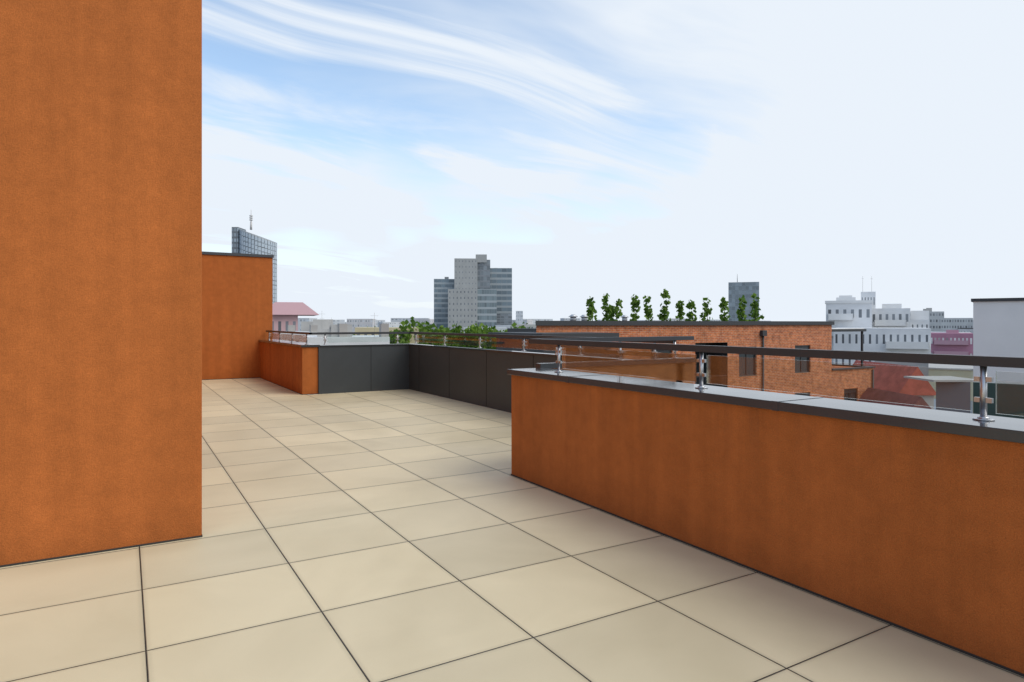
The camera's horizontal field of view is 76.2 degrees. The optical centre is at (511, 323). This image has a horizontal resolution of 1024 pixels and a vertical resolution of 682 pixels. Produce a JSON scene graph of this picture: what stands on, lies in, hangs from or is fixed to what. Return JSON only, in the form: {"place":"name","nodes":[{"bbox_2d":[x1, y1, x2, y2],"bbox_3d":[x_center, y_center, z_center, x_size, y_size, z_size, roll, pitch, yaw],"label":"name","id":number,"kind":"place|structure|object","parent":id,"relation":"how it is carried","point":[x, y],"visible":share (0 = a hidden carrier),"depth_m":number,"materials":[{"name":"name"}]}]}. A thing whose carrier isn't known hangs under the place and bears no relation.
{"place":"outdoors","nodes":[
{"label":"outdoors","id":0,"kind":"place"},
{"bbox_2d":[272,315,297,339],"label":"pink house","id":1,"kind":"structure","parent":0,"point":[280,322],"depth_m":120.67,"materials":[{"name":"pink paint"}]},
{"bbox_2d":[272,302,318,315],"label":"roof","id":2,"kind":"structure","parent":1,"relation":"on","point":[292,308],"depth_m":124.24,"materials":[{"name":"pink"}]},
{"bbox_2d":[301,319,332,330],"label":"building","id":3,"kind":"structure","parent":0,"point":[322,323],"depth_m":101.22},
{"bbox_2d":[317,324,351,336],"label":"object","id":4,"kind":"object","parent":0,"point":[333,327],"visible":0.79,"depth_m":81.60,"materials":[{"name":"grey concrete"}]},
{"bbox_2d":[266,330,673,343],"bbox_3d":[-2.325,0.212,12.399,2.222,0.045,12.752,0,0,-31],"label":"rail","id":5,"kind":"object","parent":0,"point":[470,334],"visible":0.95,"depth_m":12.34,"materials":[{"name":"black metal"}]},
{"bbox_2d":[270,333,651,351],"bbox_3d":[-2.325,0.330,12.399,2.180,0.150,12.000,0,0,-31],"label":"railing","id":6,"kind":"object","parent":5,"relation":"attached to","point":[501,342],"visible":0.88,"depth_m":11.43,"materials":[{"name":"metal"}]},
{"bbox_2d":[464,327,505,332],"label":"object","id":7,"kind":"object","parent":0,"point":[501,328],"visible":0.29,"depth_m":243.72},
{"bbox_2d":[495,325,511,329],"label":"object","id":8,"kind":"object","parent":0,"point":[507,326],"visible":0.14,"depth_m":277.19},
{"bbox_2d":[0,378,1023,681],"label":"terrace floor","id":9,"kind":"structure","parent":0,"point":[390,536],"depth_m":3.55,"materials":[{"name":"tile"}]},
{"bbox_2d":[0,0,201,564],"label":"wall","id":10,"kind":"structure","parent":9,"relation":"on","point":[100,274],"depth_m":4.13,"materials":[{"name":"orange paint"}]},
{"bbox_2d":[202,254,271,379],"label":"wall","id":11,"kind":"structure","parent":9,"relation":"on","point":[236,307],"depth_m":16.99,"materials":[{"name":"orange paint"}]},
{"bbox_2d":[202,251,273,257],"bbox_3d":[-7.755,-1.785,16.880,2.980,0.070,0.410,0,0,-31],"label":"wall cap","id":12,"kind":"object","parent":11,"relation":"on","point":[236,254],"visible":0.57,"depth_m":17.00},
{"bbox_2d":[260,342,317,393],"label":"parapet","id":13,"kind":"structure","parent":9,"relation":"on","point":[294,368],"depth_m":14.03,"materials":[{"name":"orange paint"}]},
{"bbox_2d":[259,340,319,346],"bbox_3d":[-5.316,0.465,15.316,0.380,0.050,4.830,0,0,-31],"label":"parapet coping","id":14,"kind":"object","parent":13,"relation":"on","point":[288,343],"visible":0.99,"depth_m":14.19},
{"bbox_2d":[268,332,655,351],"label":"railing posts","id":15,"kind":"object","parent":13,"relation":"on","point":[397,339],"visible":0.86,"depth_m":13.40,"materials":[{"name":"silver metal"}]},
{"bbox_2d":[486,352,486,405],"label":"panel seams","id":16,"kind":"object","parent":9,"relation":"on","point":[486,378],"visible":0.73,"depth_m":11.24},
{"bbox_2d":[318,345,682,412],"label":"recess panels","id":17,"kind":"object","parent":9,"relation":"on","point":[455,374],"visible":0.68,"depth_m":13.34,"materials":[{"name":"grey metal"}]},
{"bbox_2d":[320,344,561,356],"bbox_3d":[-1.004,0.468,10.426,2.050,0.025,8.160,0,0,-31],"label":"parapet coping","id":18,"kind":"object","parent":17,"relation":"on","point":[522,352],"visible":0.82,"depth_m":12.07,"materials":[{"name":"grey metal"}]},
{"bbox_2d":[0,377,1023,676],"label":"floor joint","id":19,"kind":"object","parent":9,"relation":"on","point":[624,519],"visible":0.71,"depth_m":3.92,"materials":[{"name":"grey"}]},
{"bbox_2d":[550,368,692,383],"bbox_3d":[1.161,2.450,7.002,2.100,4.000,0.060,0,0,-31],"label":"bar","id":20,"kind":"object","parent":9,"relation":"attached to","point":[625,375],"depth_m":7.01,"materials":[{"name":"metal"}]},
{"bbox_2d":[555,340,675,362],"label":"railing posts","id":21,"kind":"object","parent":20,"relation":"on","point":[619,348],"visible":0.09,"depth_m":6.99,"materials":[{"name":"silver metal"}]},
{"bbox_2d":[511,375,1023,673],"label":"parapet","id":22,"kind":"structure","parent":9,"relation":"on","point":[919,531],"depth_m":3.48,"materials":[{"name":"orange paint"}]},
{"bbox_2d":[269,341,822,410],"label":"coping joints","id":23,"kind":"object","parent":22,"relation":"on","point":[774,405],"visible":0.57,"depth_m":3.74,"materials":[{"name":"metal"}]},
{"bbox_2d":[507,368,1023,443],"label":"parapet coping","id":24,"kind":"structure","parent":22,"relation":"on","point":[1008,429],"depth_m":3.53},
{"bbox_2d":[554,345,994,420],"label":"rail posts","id":25,"kind":"object","parent":22,"relation":"on","point":[983,379],"visible":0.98,"depth_m":2.97,"materials":[{"name":"silver metal"}]},
{"bbox_2d":[529,339,1023,367],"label":"rail","id":26,"kind":"object","parent":25,"relation":"on","point":[994,361],"visible":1,"depth_m":3.63,"materials":[{"name":"black metal"}]},
{"bbox_2d":[516,311,522,323],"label":"building","id":27,"kind":"structure","parent":0,"point":[519,317],"depth_m":600.00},
{"bbox_2d":[512,324,535,327],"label":"building","id":28,"kind":"structure","parent":0,"point":[528,325],"depth_m":199.99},
{"bbox_2d":[536,363,561,367],"bbox_3d":[1.169,0.425,7.007,2.120,0.050,0.090,0,0,-31],"label":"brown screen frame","id":29,"kind":"object","parent":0,"point":[546,365],"visible":0.21,"depth_m":6.47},
{"bbox_2d":[202,0,1023,321],"label":"sky","id":30,"kind":"structure","parent":0,"point":[812,152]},
{"bbox_2d":[534,336,693,341],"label":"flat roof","id":31,"kind":"structure","parent":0,"point":[656,338],"depth_m":7.03,"materials":[{"name":"grey concrete"}]},
{"bbox_2d":[728,282,758,320],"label":"tower","id":32,"kind":"structure","parent":0,"point":[737,290],"depth_m":620.95,"materials":[{"name":"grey glass"}]},
{"bbox_2d":[562,347,1023,415],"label":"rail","id":33,"kind":"object","parent":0,"point":[674,366],"visible":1,"depth_m":4.92,"materials":[{"name":"clear glass"}]},
{"bbox_2d":[828,295,855,349],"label":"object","id":34,"kind":"object","parent":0,"point":[841,316],"visible":0.36,"depth_m":118.12,"materials":[{"name":"white"}]},
{"bbox_2d":[874,304,905,325],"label":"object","id":35,"kind":"object","parent":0,"point":[889,322],"visible":0.36,"depth_m":121.51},
{"bbox_2d":[853,360,935,394],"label":"roof","id":36,"kind":"structure","parent":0,"point":[888,377],"depth_m":51.24,"materials":[{"name":"red tile"}]},
{"bbox_2d":[859,387,930,408],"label":"roof","id":37,"kind":"structure","parent":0,"point":[879,395],"depth_m":42.58,"materials":[{"name":"red tile"}]},
{"bbox_2d":[875,361,928,381],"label":"grey wall","id":38,"kind":"structure","parent":0,"point":[923,368],"depth_m":61.28,"materials":[{"name":"grey paint"}]},
{"bbox_2d":[886,341,928,348],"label":"building","id":39,"kind":"structure","parent":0,"point":[906,345],"depth_m":102.07,"materials":[{"name":"white paint"}]},
{"bbox_2d":[911,311,928,319],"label":"building","id":40,"kind":"structure","parent":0,"point":[919,315],"depth_m":127.78,"materials":[{"name":"white"}]},
{"bbox_2d":[914,395,933,408],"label":"red house walls","id":41,"kind":"structure","parent":0,"point":[929,400],"depth_m":50.20,"materials":[{"name":"paint"}]},
{"bbox_2d":[934,330,968,354],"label":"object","id":42,"kind":"object","parent":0,"point":[946,342],"visible":0.44,"depth_m":169.35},
{"bbox_2d":[931,333,972,354],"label":"pink block","id":43,"kind":"structure","parent":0,"point":[958,337],"depth_m":169.70,"materials":[{"name":"pink"}]},
{"bbox_3d":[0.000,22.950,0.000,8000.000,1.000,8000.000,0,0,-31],"label":"ground","id":44,"kind":"structure","parent":0,"visible":0},
{"bbox_2d":[232,227,276,303],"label":"high-rise building","id":45,"kind":"structure","parent":44,"relation":"on","point":[244,241],"depth_m":479.57,"materials":[{"name":"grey glass"}]},
{"bbox_2d":[249,215,252,229],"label":"antenna","id":46,"kind":"object","parent":45,"relation":"on","point":[251,218],"visible":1,"depth_m":486.38,"materials":[{"name":"grey metal"}]},
{"bbox_2d":[280,331,316,341],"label":"building","id":47,"kind":"structure","parent":44,"relation":"on","point":[298,334],"depth_m":94.54,"materials":[{"name":"concrete"}]},
{"bbox_2d":[298,318,316,330],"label":"building","id":48,"kind":"structure","parent":44,"relation":"on","point":[300,320],"depth_m":600.90,"materials":[{"name":"white paint"}]},
{"bbox_2d":[333,320,344,323],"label":"building","id":49,"kind":"structure","parent":44,"relation":"on","point":[338,321],"depth_m":1207.19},
{"bbox_2d":[301,335,389,394],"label":"building","id":50,"kind":"structure","parent":44,"relation":"on","point":[362,339],"depth_m":80.20,"materials":[{"name":"concrete"}]},
{"bbox_2d":[287,313,388,336],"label":"roof clutter","id":51,"kind":"object","parent":50,"relation":"on","point":[343,328],"visible":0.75,"depth_m":81.86,"materials":[{"name":"grey metal"}]},
{"bbox_2d":[347,319,373,334],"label":"building","id":52,"kind":"structure","parent":44,"relation":"on","point":[355,323],"depth_m":632.60,"materials":[{"name":"white paint"}]},
{"bbox_2d":[375,320,384,326],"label":"building","id":53,"kind":"structure","parent":44,"relation":"on","point":[376,323],"depth_m":1043.35,"materials":[{"name":"grey concrete"}]},
{"bbox_2d":[355,327,418,343],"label":"building","id":54,"kind":"structure","parent":44,"relation":"on","point":[371,329],"depth_m":150.22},
{"bbox_2d":[378,322,404,326],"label":"building","id":55,"kind":"structure","parent":44,"relation":"on","point":[394,324],"depth_m":885.97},
{"bbox_2d":[391,318,429,324],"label":"building","id":56,"kind":"structure","parent":44,"relation":"on","point":[398,319],"depth_m":1175.46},
{"bbox_2d":[414,319,433,323],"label":"building","id":57,"kind":"structure","parent":44,"relation":"on","point":[430,321],"depth_m":537.83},
{"bbox_2d":[353,316,529,349],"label":"park trees","id":58,"kind":"object","parent":44,"relation":"on","point":[474,329],"visible":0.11,"depth_m":163.16,"materials":[{"name":"green plant"}]},
{"bbox_2d":[434,279,453,328],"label":"office wing","id":59,"kind":"structure","parent":44,"relation":"on","point":[442,287],"depth_m":413.77,"materials":[{"name":"blue glass"}]},
{"bbox_2d":[448,289,476,329],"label":"high-rise building","id":60,"kind":"structure","parent":44,"relation":"on","point":[462,307],"depth_m":387.99,"materials":[{"name":"grey concrete"}]},
{"bbox_2d":[454,258,476,288],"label":"office","id":61,"kind":"structure","parent":44,"relation":"on","point":[465,273],"depth_m":409.98,"materials":[{"name":"grey concrete"}]},
{"bbox_2d":[477,260,489,288],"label":"office","id":62,"kind":"structure","parent":44,"relation":"on","point":[483,275],"depth_m":412.00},
{"bbox_2d":[476,254,486,261],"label":"rooftop structure","id":63,"kind":"object","parent":62,"relation":"on","point":[481,257],"visible":1,"depth_m":410.70,"materials":[{"name":"grey concrete"}]},
{"bbox_2d":[477,289,496,326],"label":"high-rise building","id":64,"kind":"structure","parent":44,"relation":"on","point":[487,307],"depth_m":390.02,"materials":[{"name":"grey glass"}]},
{"bbox_2d":[490,268,511,312],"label":"office wing","id":65,"kind":"structure","parent":44,"relation":"on","point":[501,280],"depth_m":422.09,"materials":[{"name":"blue glass"}]},
{"bbox_2d":[497,313,511,324],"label":"building","id":66,"kind":"structure","parent":44,"relation":"on","point":[504,318],"depth_m":394.00,"materials":[{"name":"grey"}]},
{"bbox_2d":[512,320,532,323],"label":"building","id":67,"kind":"structure","parent":44,"relation":"on","point":[527,321],"depth_m":749.39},
{"bbox_2d":[523,319,552,323],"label":"building","id":68,"kind":"structure","parent":44,"relation":"on","point":[534,321],"depth_m":1299.44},
{"bbox_2d":[488,328,618,353],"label":"dark wing","id":69,"kind":"structure","parent":44,"relation":"on","point":[521,331],"depth_m":31.05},
{"bbox_2d":[560,318,580,320],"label":"building","id":70,"kind":"structure","parent":44,"relation":"on","point":[568,319],"depth_m":1235.22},
{"bbox_2d":[586,289,763,320],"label":"trees","id":71,"kind":"object","parent":44,"relation":"on","point":[610,311],"visible":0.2,"depth_m":112.36,"materials":[{"name":"green plant"}]},
{"bbox_2d":[667,318,690,320],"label":"building","id":72,"kind":"structure","parent":44,"relation":"on","point":[675,319],"depth_m":770.40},
{"bbox_2d":[536,325,872,400],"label":"brick building","id":73,"kind":"structure","parent":44,"relation":"on","point":[817,377],"depth_m":40.98,"materials":[{"name":"orange brick"}]},
{"bbox_2d":[536,321,875,390],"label":"brick roof trim","id":74,"kind":"structure","parent":73,"relation":"on","point":[763,333],"depth_m":39.48,"materials":[{"name":"grey"}]},
{"bbox_2d":[569,314,627,320],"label":"roof vents","id":75,"kind":"object","parent":74,"relation":"on","point":[583,317],"visible":0.81,"depth_m":42.13,"materials":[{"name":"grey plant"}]},
{"bbox_2d":[832,328,863,328],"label":"pergola roof","id":76,"kind":"structure","parent":74,"relation":"on","point":[847,328],"depth_m":46.02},
{"bbox_2d":[826,303,871,363],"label":"building","id":77,"kind":"structure","parent":44,"relation":"on","point":[862,314],"depth_m":117.72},
{"bbox_2d":[825,300,872,303],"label":"roof parapet","id":78,"kind":"structure","parent":77,"relation":"on","point":[856,301],"depth_m":117.66,"materials":[{"name":"white concrete"}]},
{"bbox_2d":[861,292,875,308],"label":"building","id":79,"kind":"structure","parent":44,"relation":"on","point":[868,295],"depth_m":123.81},
{"bbox_2d":[833,328,930,364],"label":"building","id":80,"kind":"structure","parent":44,"relation":"on","point":[875,339],"depth_m":105.15,"materials":[{"name":"white paint"}]},
{"bbox_2d":[872,308,909,327],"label":"building","id":81,"kind":"structure","parent":44,"relation":"on","point":[890,313],"depth_m":121.90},
{"bbox_2d":[910,320,928,327],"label":"building","id":82,"kind":"structure","parent":44,"relation":"on","point":[919,323],"depth_m":121.83,"materials":[{"name":"white paint"}]},
{"bbox_2d":[910,311,943,331],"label":"building","id":83,"kind":"structure","parent":44,"relation":"on","point":[935,317],"depth_m":327.93,"materials":[{"name":"concrete"}]},
{"bbox_2d":[929,369,972,413],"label":"building","id":84,"kind":"structure","parent":44,"relation":"on","point":[957,373],"depth_m":74.75,"materials":[{"name":"concrete"}]},
{"bbox_2d":[929,364,972,370],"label":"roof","id":85,"kind":"structure","parent":84,"relation":"on","point":[947,367],"depth_m":75.94,"materials":[{"name":"white"}]},
{"bbox_2d":[936,382,969,412],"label":"building wall","id":86,"kind":"structure","parent":44,"relation":"on","point":[953,396],"depth_m":20.99,"materials":[{"name":"grey"}]},
{"bbox_2d":[904,376,979,381],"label":"flat roof","id":87,"kind":"structure","parent":86,"relation":"on","point":[942,379],"depth_m":21.38,"materials":[{"name":"grey concrete"}]},
{"bbox_2d":[941,318,972,331],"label":"building","id":88,"kind":"structure","parent":44,"relation":"on","point":[951,323],"depth_m":300.28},
{"bbox_2d":[958,329,972,332],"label":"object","id":89,"kind":"object","parent":44,"relation":"on","point":[966,330],"visible":0.07,"depth_m":283.42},
{"bbox_2d":[973,301,1023,382],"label":"building","id":90,"kind":"structure","parent":44,"relation":"on","point":[998,328],"depth_m":53.19,"materials":[{"name":"grey"}]},
{"bbox_2d":[971,298,1023,301],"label":"white roof","id":91,"kind":"object","parent":90,"relation":"on","point":[996,299],"visible":0.4,"depth_m":53.19,"materials":[{"name":"grey metal"}]},
{"bbox_2d":[973,382,1023,418],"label":"building","id":92,"kind":"structure","parent":44,"relation":"on","point":[1010,400],"depth_m":22.75,"materials":[{"name":"green glass"}]},
{"bbox_2d":[995,381,1023,383],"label":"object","id":93,"kind":"structure","parent":92,"relation":"on","point":[1012,382],"depth_m":33.39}
]}

